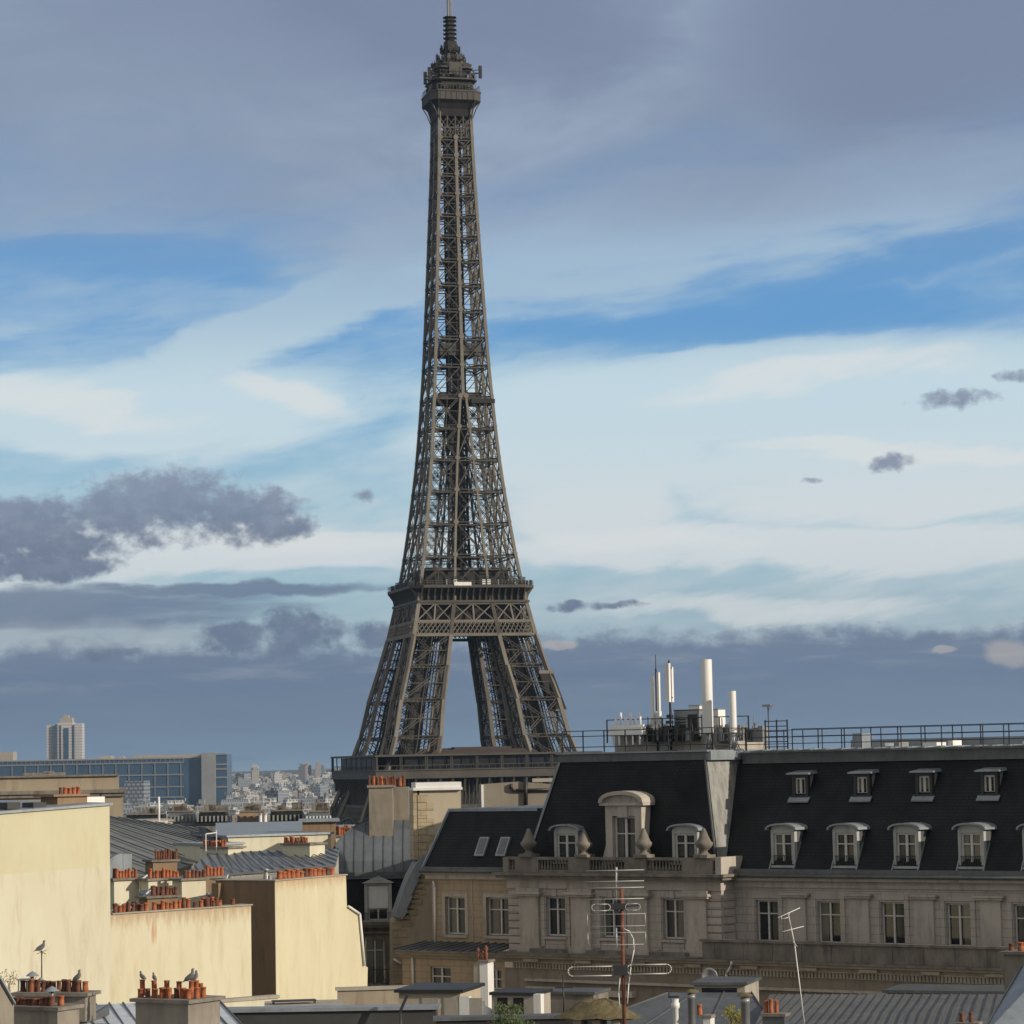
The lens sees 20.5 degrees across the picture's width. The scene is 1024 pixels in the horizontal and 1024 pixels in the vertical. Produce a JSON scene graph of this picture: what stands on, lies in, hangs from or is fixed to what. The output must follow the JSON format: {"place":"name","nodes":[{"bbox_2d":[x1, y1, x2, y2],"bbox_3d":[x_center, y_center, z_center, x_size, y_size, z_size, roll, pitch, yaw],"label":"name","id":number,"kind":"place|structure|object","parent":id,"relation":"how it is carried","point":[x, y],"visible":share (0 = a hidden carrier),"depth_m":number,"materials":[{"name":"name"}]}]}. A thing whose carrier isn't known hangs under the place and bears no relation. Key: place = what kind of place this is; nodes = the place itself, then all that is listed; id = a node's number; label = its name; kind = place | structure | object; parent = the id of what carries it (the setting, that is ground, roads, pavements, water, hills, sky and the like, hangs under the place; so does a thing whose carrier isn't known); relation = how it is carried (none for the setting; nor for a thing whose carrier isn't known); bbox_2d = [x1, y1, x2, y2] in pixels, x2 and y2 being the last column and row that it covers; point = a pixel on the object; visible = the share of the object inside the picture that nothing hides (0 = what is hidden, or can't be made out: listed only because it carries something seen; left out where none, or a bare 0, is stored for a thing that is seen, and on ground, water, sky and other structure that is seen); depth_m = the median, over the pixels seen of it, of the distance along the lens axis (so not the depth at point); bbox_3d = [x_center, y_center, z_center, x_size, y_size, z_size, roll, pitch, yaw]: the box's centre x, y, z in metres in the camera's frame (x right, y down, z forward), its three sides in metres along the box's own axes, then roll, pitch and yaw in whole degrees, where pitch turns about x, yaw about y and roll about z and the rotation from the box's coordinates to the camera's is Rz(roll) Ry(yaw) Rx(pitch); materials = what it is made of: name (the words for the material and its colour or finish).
{"place":"outdoors","nodes":[
{"label":"outdoors","id":0,"kind":"place"},
{"bbox_2d":[0,753,231,805],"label":"glass office block","id":1,"kind":"structure","parent":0,"point":[192,779],"depth_m":2788.76,"materials":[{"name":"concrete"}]},
{"bbox_2d":[0,787,252,1003],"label":"cream wall house","id":2,"kind":"structure","parent":0,"point":[55,871],"depth_m":118.48,"materials":[{"name":"paint"}]},
{"bbox_2d":[264,999,342,1005],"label":"terrace floor","id":3,"kind":"structure","parent":0,"point":[318,1002],"depth_m":110.45,"materials":[{"name":"concrete"}]},
{"bbox_2d":[332,775,412,985],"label":"domed roof house","id":4,"kind":"structure","parent":0,"point":[375,861],"depth_m":167.90,"materials":[{"name":"grey metal"}]},
{"bbox_2d":[366,939,384,984],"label":"window","id":5,"kind":"structure","parent":4,"relation":"in","point":[375,948],"depth_m":167.47,"materials":[{"name":"glass"}]},
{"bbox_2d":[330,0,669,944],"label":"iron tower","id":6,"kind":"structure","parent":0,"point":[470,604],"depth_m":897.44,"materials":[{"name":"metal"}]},
{"bbox_2d":[0,0,1023,771],"label":"sky","id":7,"kind":"structure","parent":0,"point":[753,270],"materials":[{"name":"blue"}]},
{"bbox_2d":[479,777,573,969],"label":"building","id":8,"kind":"structure","parent":0,"point":[525,793],"depth_m":175.25,"materials":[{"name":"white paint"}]},
{"bbox_2d":[232,768,1004,984],"bbox_3d":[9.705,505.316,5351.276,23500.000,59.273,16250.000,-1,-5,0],"label":"ground","id":9,"kind":"structure","parent":0,"point":[284,771],"depth_m":8434.72,"materials":[{"name":"grey"}]},
{"bbox_2d":[0,976,15,1023],"bbox_3d":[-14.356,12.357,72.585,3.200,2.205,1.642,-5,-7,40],"label":"corner gable house","id":10,"kind":"structure","parent":9,"relation":"on","point":[7,1002],"depth_m":72.02,"materials":[{"name":"paint"}]},
{"bbox_2d":[0,752,16,760],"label":"office slab","id":11,"kind":"structure","parent":9,"relation":"on","point":[8,755],"depth_m":3089.69,"materials":[{"name":"concrete"}]},
{"bbox_2d":[0,771,126,816],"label":"grey stone building","id":12,"kind":"structure","parent":9,"relation":"on","point":[26,786],"depth_m":203.85,"materials":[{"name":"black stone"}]},
{"bbox_2d":[47,713,84,759],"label":"tower block","id":13,"kind":"structure","parent":9,"relation":"on","point":[66,737],"depth_m":3291.67,"materials":[{"name":"white concrete"}]},
{"bbox_2d":[123,797,135,813],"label":"city house","id":14,"kind":"structure","parent":9,"relation":"on","point":[127,806],"depth_m":2152.20,"materials":[{"name":"concrete"}]},
{"bbox_2d":[124,781,149,805],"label":"office slab","id":15,"kind":"structure","parent":9,"relation":"on","point":[136,791],"depth_m":2388.22,"materials":[{"name":"white concrete"}]},
{"bbox_2d":[133,798,152,812],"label":"city house","id":16,"kind":"structure","parent":9,"relation":"on","point":[143,804],"depth_m":1989.03,"materials":[{"name":"concrete"}]},
{"bbox_2d":[126,807,165,818],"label":"mansard house","id":17,"kind":"structure","parent":9,"relation":"on","point":[150,813],"depth_m":538.52,"materials":[{"name":"black stone"}]},
{"bbox_2d":[110,816,204,876],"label":"zinc roof house","id":18,"kind":"structure","parent":9,"relation":"on","point":[139,840],"depth_m":167.32,"materials":[{"name":"grey metal"}]},
{"bbox_2d":[135,885,181,909],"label":"chimney stack","id":19,"kind":"object","parent":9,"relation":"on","point":[166,893],"visible":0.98,"depth_m":128.64,"materials":[{"name":"paint"}]},
{"bbox_2d":[79,1000,241,1023],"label":"zinc roof house","id":20,"kind":"structure","parent":9,"relation":"on","point":[122,1013],"depth_m":84.56,"materials":[{"name":"metal"}]},
{"bbox_2d":[13,995,83,1023],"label":"chimney stack","id":21,"kind":"object","parent":20,"relation":"on","point":[46,1010],"visible":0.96,"depth_m":78.76,"materials":[{"name":"stone"}]},
{"bbox_2d":[11,979,100,1021],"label":"chimney stack","id":22,"kind":"object","parent":20,"relation":"on","point":[75,993],"visible":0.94,"depth_m":82.96,"materials":[{"name":"stone"}]},
{"bbox_2d":[79,1005,108,1023],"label":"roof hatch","id":23,"kind":"object","parent":20,"relation":"on","point":[102,1011],"visible":0.19,"depth_m":84.40,"materials":[{"name":"metal"}]},
{"bbox_2d":[129,979,225,1023],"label":"chimney stack","id":24,"kind":"object","parent":20,"relation":"on","point":[194,1003],"visible":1,"depth_m":80.74,"materials":[{"name":"stone"}]},
{"bbox_2d":[142,848,179,874],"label":"chimney stack","id":25,"kind":"object","parent":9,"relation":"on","point":[166,859],"visible":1,"depth_m":140.54,"materials":[{"name":"stone"}]},
{"bbox_2d":[110,874,230,911],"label":"zinc roof house","id":26,"kind":"structure","parent":9,"relation":"on","point":[144,892],"depth_m":134.56,"materials":[{"name":"white paint"}]},
{"bbox_2d":[110,853,131,877],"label":"roof ventilator","id":27,"kind":"object","parent":26,"relation":"on","point":[121,862],"visible":0.47,"depth_m":138.75,"materials":[{"name":"metal"}]},
{"bbox_2d":[110,868,142,910],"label":"chimney stack","id":28,"kind":"object","parent":26,"relation":"on","point":[124,886],"visible":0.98,"depth_m":132.45,"materials":[{"name":"paint"}]},
{"bbox_2d":[136,868,182,889],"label":"chimney stack","id":29,"kind":"object","parent":26,"relation":"on","point":[159,877],"visible":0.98,"depth_m":132.58,"materials":[{"name":"stone"}]},
{"bbox_2d":[169,869,208,906],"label":"chimney stack","id":30,"kind":"object","parent":26,"relation":"on","point":[191,884],"visible":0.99,"depth_m":131.48,"materials":[{"name":"paint"}]},
{"bbox_2d":[198,865,226,892],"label":"chimney stack","id":31,"kind":"object","parent":26,"relation":"on","point":[212,873],"visible":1,"depth_m":133.52,"materials":[{"name":"ceramic"}]},
{"bbox_2d":[166,803,196,826],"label":"mansard house","id":32,"kind":"structure","parent":9,"relation":"on","point":[181,814],"depth_m":518.32,"materials":[{"name":"metal"}]},
{"bbox_2d":[173,842,244,861],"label":"terrace house","id":33,"kind":"structure","parent":9,"relation":"on","point":[191,850],"depth_m":160.45,"materials":[{"name":"metal"}]},
{"bbox_2d":[196,804,230,831],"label":"mansard house","id":34,"kind":"structure","parent":9,"relation":"on","point":[210,816],"depth_m":513.25,"materials":[{"name":"black stone"}]},
{"bbox_2d":[198,826,228,841],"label":"dark gable house","id":35,"kind":"structure","parent":9,"relation":"on","point":[203,830],"depth_m":169.64,"materials":[{"name":"black metal"}]},
{"bbox_2d":[218,792,248,809],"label":"city house","id":36,"kind":"structure","parent":9,"relation":"on","point":[229,800],"depth_m":2355.51,"materials":[{"name":"concrete"}]},
{"bbox_2d":[221,994,279,1006],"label":"yard wall","id":37,"kind":"structure","parent":9,"relation":"on","point":[248,1001],"depth_m":111.91,"materials":[{"name":"paint"}]},
{"bbox_2d":[237,803,268,821],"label":"mansard house","id":38,"kind":"structure","parent":9,"relation":"on","point":[249,812],"depth_m":468.68,"materials":[{"name":"stone"}]},
{"bbox_2d":[215,821,301,831],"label":"flat roof house","id":39,"kind":"structure","parent":9,"relation":"on","point":[262,826],"depth_m":256.93,"materials":[{"name":"metal"}]},
{"bbox_2d":[192,830,333,850],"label":"terrace house","id":40,"kind":"structure","parent":9,"relation":"on","point":[267,840],"depth_m":168.56,"materials":[{"name":"concrete"}]},
{"bbox_2d":[189,848,339,877],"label":"zinc roof house","id":41,"kind":"structure","parent":9,"relation":"on","point":[245,864],"depth_m":152.41,"materials":[{"name":"grey metal"}]},
{"bbox_2d":[200,840,246,856],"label":"chimney stack","id":42,"kind":"object","parent":41,"relation":"on","point":[223,848],"visible":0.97,"depth_m":156.70,"materials":[{"name":"paint"}]},
{"bbox_2d":[280,836,327,856],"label":"chimney stack","id":43,"kind":"object","parent":41,"relation":"on","point":[300,846],"visible":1,"depth_m":154.59,"materials":[{"name":"stone"}]},
{"bbox_2d":[232,762,341,805],"bbox_3d":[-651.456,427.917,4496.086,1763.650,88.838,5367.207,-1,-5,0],"label":"city","id":44,"kind":"object","parent":9,"relation":"on","point":[307,784],"visible":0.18,"depth_m":4893.85,"materials":[{"name":"concrete"}]},
{"bbox_2d":[268,802,305,821],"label":"mansard house","id":45,"kind":"structure","parent":9,"relation":"on","point":[283,813],"depth_m":478.58,"materials":[{"name":"black stone"}]},
{"bbox_2d":[211,867,367,999],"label":"cream wall house","id":46,"kind":"structure","parent":9,"relation":"on","point":[307,941],"depth_m":128.56,"materials":[{"name":"paint"}]},
{"bbox_2d":[306,802,330,817],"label":"mansard house","id":47,"kind":"structure","parent":9,"relation":"on","point":[320,810],"depth_m":470.58,"materials":[{"name":"stone"}]},
{"bbox_2d":[298,818,339,848],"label":"flat roof house","id":48,"kind":"structure","parent":9,"relation":"on","point":[320,824],"depth_m":213.85,"materials":[{"name":"paint"}]},
{"bbox_2d":[227,1004,440,1023],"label":"long parapet","id":49,"kind":"structure","parent":9,"relation":"on","point":[372,1014],"depth_m":98.66,"materials":[{"name":"metal"}]},
{"bbox_2d":[334,825,353,841],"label":"chimney stack","id":50,"kind":"object","parent":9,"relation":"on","point":[340,832],"visible":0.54,"depth_m":189.19,"materials":[{"name":"ceramic"}]},
{"bbox_2d":[335,985,407,1004],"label":"yard wall","id":51,"kind":"structure","parent":9,"relation":"on","point":[365,995],"depth_m":116.84,"materials":[{"name":"paint"}]},
{"bbox_2d":[389,782,461,985],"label":"gable house","id":52,"kind":"structure","parent":9,"relation":"on","point":[430,803],"depth_m":161.96,"materials":[{"name":"stone"}]},
{"bbox_2d":[394,983,484,1015],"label":"roof kiosk","id":53,"kind":"object","parent":9,"relation":"on","point":[458,998],"visible":0.71,"depth_m":106.45,"materials":[{"name":"beige metal"}]},
{"bbox_2d":[473,945,494,1008],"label":"chimney stack","id":54,"kind":"object","parent":9,"relation":"on","point":[484,970],"visible":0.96,"depth_m":120.77,"materials":[{"name":"white paint"}]},
{"bbox_2d":[433,1013,591,1023],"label":"long parapet","id":55,"kind":"structure","parent":9,"relation":"on","point":[544,1018],"depth_m":96.87,"materials":[{"name":"black metal"}]},
{"bbox_2d":[488,1001,538,1023],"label":"round bush","id":56,"kind":"object","parent":9,"relation":"on","point":[505,1017],"visible":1,"depth_m":93.76,"materials":[{"name":"green plant"}]},
{"bbox_2d":[489,988,552,1013],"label":"roof shed","id":57,"kind":"structure","parent":9,"relation":"on","point":[517,996],"depth_m":116.50,"materials":[{"name":"concrete"}]},
{"bbox_2d":[533,993,543,1013],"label":"chimney","id":58,"kind":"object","parent":9,"relation":"on","point":[538,1000],"depth_m":114.66,"materials":[{"name":"white paint"}]},
{"bbox_2d":[550,987,610,1012],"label":"roof shed","id":59,"kind":"structure","parent":9,"relation":"on","point":[573,996],"depth_m":120.33,"materials":[{"name":"metal"}]},
{"bbox_2d":[554,998,643,1023],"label":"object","id":60,"kind":"object","parent":9,"relation":"on","point":[600,1011],"visible":0.95,"depth_m":94.40,"materials":[{"name":"tile"}]},
{"bbox_2d":[567,867,671,1023],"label":"aerial mast","id":61,"kind":"object","parent":9,"relation":"on","point":[621,969],"visible":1,"depth_m":90.92,"materials":[{"name":"metal"}]},
{"bbox_2d":[666,990,679,1023],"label":"metal flue","id":62,"kind":"object","parent":9,"relation":"on","point":[675,1005],"visible":1,"depth_m":97.78,"materials":[{"name":"white paint"}]},
{"bbox_2d":[607,991,762,1023],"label":"grey roof house","id":63,"kind":"structure","parent":9,"relation":"on","point":[658,1009],"depth_m":116.37,"materials":[{"name":"metal"}]},
{"bbox_2d":[685,989,697,1023],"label":"metal flue","id":64,"kind":"object","parent":9,"relation":"on","point":[691,997],"visible":1,"depth_m":98.75,"materials":[{"name":"metal"}]},
{"bbox_2d":[697,1004,715,1023],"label":"chimney stack","id":65,"kind":"object","parent":9,"relation":"on","point":[708,1018],"visible":1,"depth_m":93.03,"materials":[{"name":"white paint"}]},
{"bbox_2d":[392,715,1023,1007],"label":"stone building","id":66,"kind":"structure","parent":9,"relation":"on","point":[880,859],"depth_m":145.02,"materials":[{"name":"stone"}]},
{"bbox_2d":[432,966,450,982],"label":"window","id":67,"kind":"structure","parent":66,"relation":"in","point":[439,974],"depth_m":153.83,"materials":[{"name":"paint"}]},
{"bbox_2d":[448,897,464,933],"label":"window","id":68,"kind":"structure","parent":66,"relation":"in","point":[456,905],"depth_m":155.83,"materials":[{"name":"glass"}]},
{"bbox_2d":[494,969,501,988],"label":"window","id":69,"kind":"structure","parent":66,"relation":"in","point":[497,972],"depth_m":151.56,"materials":[{"name":"paint"}]},
{"bbox_2d":[489,897,509,934],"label":"window","id":70,"kind":"structure","parent":66,"relation":"in","point":[499,920],"depth_m":154.09,"materials":[{"name":"glass"}]},
{"bbox_2d":[548,897,565,935],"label":"window","id":71,"kind":"structure","parent":66,"relation":"in","point":[556,905],"depth_m":150.52,"materials":[{"name":"glass"}]},
{"bbox_2d":[604,898,619,936],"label":"window","id":72,"kind":"structure","parent":66,"relation":"in","point":[613,919],"depth_m":148.44,"materials":[{"name":"glass"}]},
{"bbox_2d":[615,816,634,861],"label":"window","id":73,"kind":"structure","parent":66,"relation":"in","point":[624,826],"depth_m":148.55,"materials":[{"name":"glass"}]},
{"bbox_2d":[608,712,647,744],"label":"ventilation duct","id":74,"kind":"object","parent":66,"relation":"on","point":[621,727],"visible":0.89,"depth_m":153.43,"materials":[{"name":"white metal"}]},
{"bbox_2d":[650,655,660,750],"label":"panel antenna","id":75,"kind":"object","parent":66,"relation":"on","point":[657,692],"visible":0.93,"depth_m":153.18,"materials":[{"name":"white paint"}]},
{"bbox_2d":[664,660,676,750],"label":"panel antenna","id":76,"kind":"object","parent":66,"relation":"on","point":[669,687],"visible":0.94,"depth_m":152.15,"materials":[{"name":"white paint"}]},
{"bbox_2d":[642,717,700,741],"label":"cooling unit","id":77,"kind":"object","parent":66,"relation":"on","point":[678,736],"visible":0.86,"depth_m":152.15,"materials":[{"name":"grey metal"}]},
{"bbox_2d":[665,899,683,938],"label":"window","id":78,"kind":"structure","parent":66,"relation":"in","point":[674,911],"depth_m":146.00,"materials":[{"name":"glass"}]},
{"bbox_2d":[673,709,713,736],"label":"equipment cabinet","id":79,"kind":"object","parent":66,"relation":"on","point":[697,722],"visible":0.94,"depth_m":151.81,"materials":[{"name":"grey metal"}]},
{"bbox_2d":[699,659,717,749],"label":"mobile antenna","id":80,"kind":"object","parent":66,"relation":"on","point":[707,693],"visible":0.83,"depth_m":150.07,"materials":[{"name":"white paint"}]},
{"bbox_2d":[713,709,725,726],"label":"equipment cabinet","id":81,"kind":"object","parent":66,"relation":"on","point":[719,712],"visible":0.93,"depth_m":151.26,"materials":[{"name":"white metal"}]},
{"bbox_2d":[713,718,747,740],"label":"cooling unit","id":82,"kind":"object","parent":66,"relation":"on","point":[724,737],"visible":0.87,"depth_m":150.12,"materials":[{"name":"metal"}]},
{"bbox_2d":[725,691,742,749],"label":"mobile antenna","id":83,"kind":"object","parent":66,"relation":"on","point":[732,712],"visible":1,"depth_m":149.11,"materials":[{"name":"white paint"}]},
{"bbox_2d":[746,717,767,741],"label":"cooling unit","id":84,"kind":"object","parent":66,"relation":"on","point":[754,731],"visible":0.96,"depth_m":149.50,"materials":[{"name":"white paint"}]},
{"bbox_2d":[758,900,778,940],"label":"window","id":85,"kind":"structure","parent":66,"relation":"in","point":[767,909],"depth_m":143.98,"materials":[{"name":"glass"}]},
{"bbox_2d":[764,719,788,748],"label":"roof ladder","id":86,"kind":"object","parent":66,"relation":"on","point":[776,726],"visible":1,"depth_m":148.46,"materials":[{"name":"black metal"}]},
{"bbox_2d":[819,901,840,941],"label":"window","id":87,"kind":"structure","parent":66,"relation":"in","point":[830,931],"depth_m":141.82,"materials":[{"name":"glass"}]},
{"bbox_2d":[883,902,904,943],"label":"window","id":88,"kind":"structure","parent":66,"relation":"in","point":[893,912],"depth_m":139.65,"materials":[{"name":"glass"}]},
{"bbox_2d":[948,903,970,945],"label":"window","id":89,"kind":"structure","parent":66,"relation":"in","point":[958,913],"depth_m":137.49,"materials":[{"name":"glass"}]},
{"bbox_2d":[1015,904,1023,946],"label":"window","id":90,"kind":"structure","parent":66,"relation":"in","point":[1019,908],"depth_m":135.59,"materials":[{"name":"glass"}]},
{"bbox_2d":[690,976,761,1000],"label":"roof studio","id":91,"kind":"structure","parent":9,"relation":"on","point":[728,983],"depth_m":119.61,"materials":[{"name":"concrete"}]},
{"bbox_2d":[702,988,736,991],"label":"strip window","id":92,"kind":"structure","parent":91,"relation":"in","point":[703,989],"depth_m":119.34,"materials":[{"name":"black glass"}]},
{"bbox_2d":[721,1005,740,1023],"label":"potted shrub","id":93,"kind":"object","parent":9,"relation":"on","point":[728,1011],"visible":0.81,"depth_m":102.64,"materials":[{"name":"yellow plant"}]},
{"bbox_2d":[737,992,752,1023],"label":"metal flue","id":94,"kind":"object","parent":9,"relation":"on","point":[745,1006],"visible":1,"depth_m":96.74,"materials":[{"name":"metal"}]},
{"bbox_2d":[756,993,1003,1023],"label":"seamed roof house","id":95,"kind":"structure","parent":9,"relation":"on","point":[896,1008],"depth_m":112.97,"materials":[{"name":"metal"}]},
{"bbox_2d":[761,998,789,1023],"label":"chimney stack","id":96,"kind":"object","parent":95,"relation":"on","point":[776,1016],"visible":1,"depth_m":98.78,"materials":[{"name":"concrete"}]},
{"bbox_2d":[778,907,804,1023],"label":"television aerial","id":97,"kind":"object","parent":95,"relation":"on","point":[791,929],"visible":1,"depth_m":102.92,"materials":[{"name":"white paint"}]},
{"bbox_2d":[999,942,1023,990],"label":"chimney stack","id":98,"kind":"object","parent":95,"relation":"on","point":[1013,960],"visible":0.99,"depth_m":98.84,"materials":[{"name":"stone"}]},
{"bbox_2d":[882,984,1004,993],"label":"roof studio","id":99,"kind":"structure","parent":9,"relation":"on","point":[941,989],"depth_m":119.45,"materials":[{"name":"metal"}]},
{"bbox_2d":[954,1012,982,1023],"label":"chimney stack","id":100,"kind":"object","parent":9,"relation":"on","point":[961,1019],"visible":1,"depth_m":94.84,"materials":[{"name":"ceramic"}]},
{"bbox_2d":[986,965,1023,1023],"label":"zinc roof house","id":101,"kind":"structure","parent":9,"relation":"on","point":[1009,1009],"depth_m":85.24,"materials":[{"name":"metal"}]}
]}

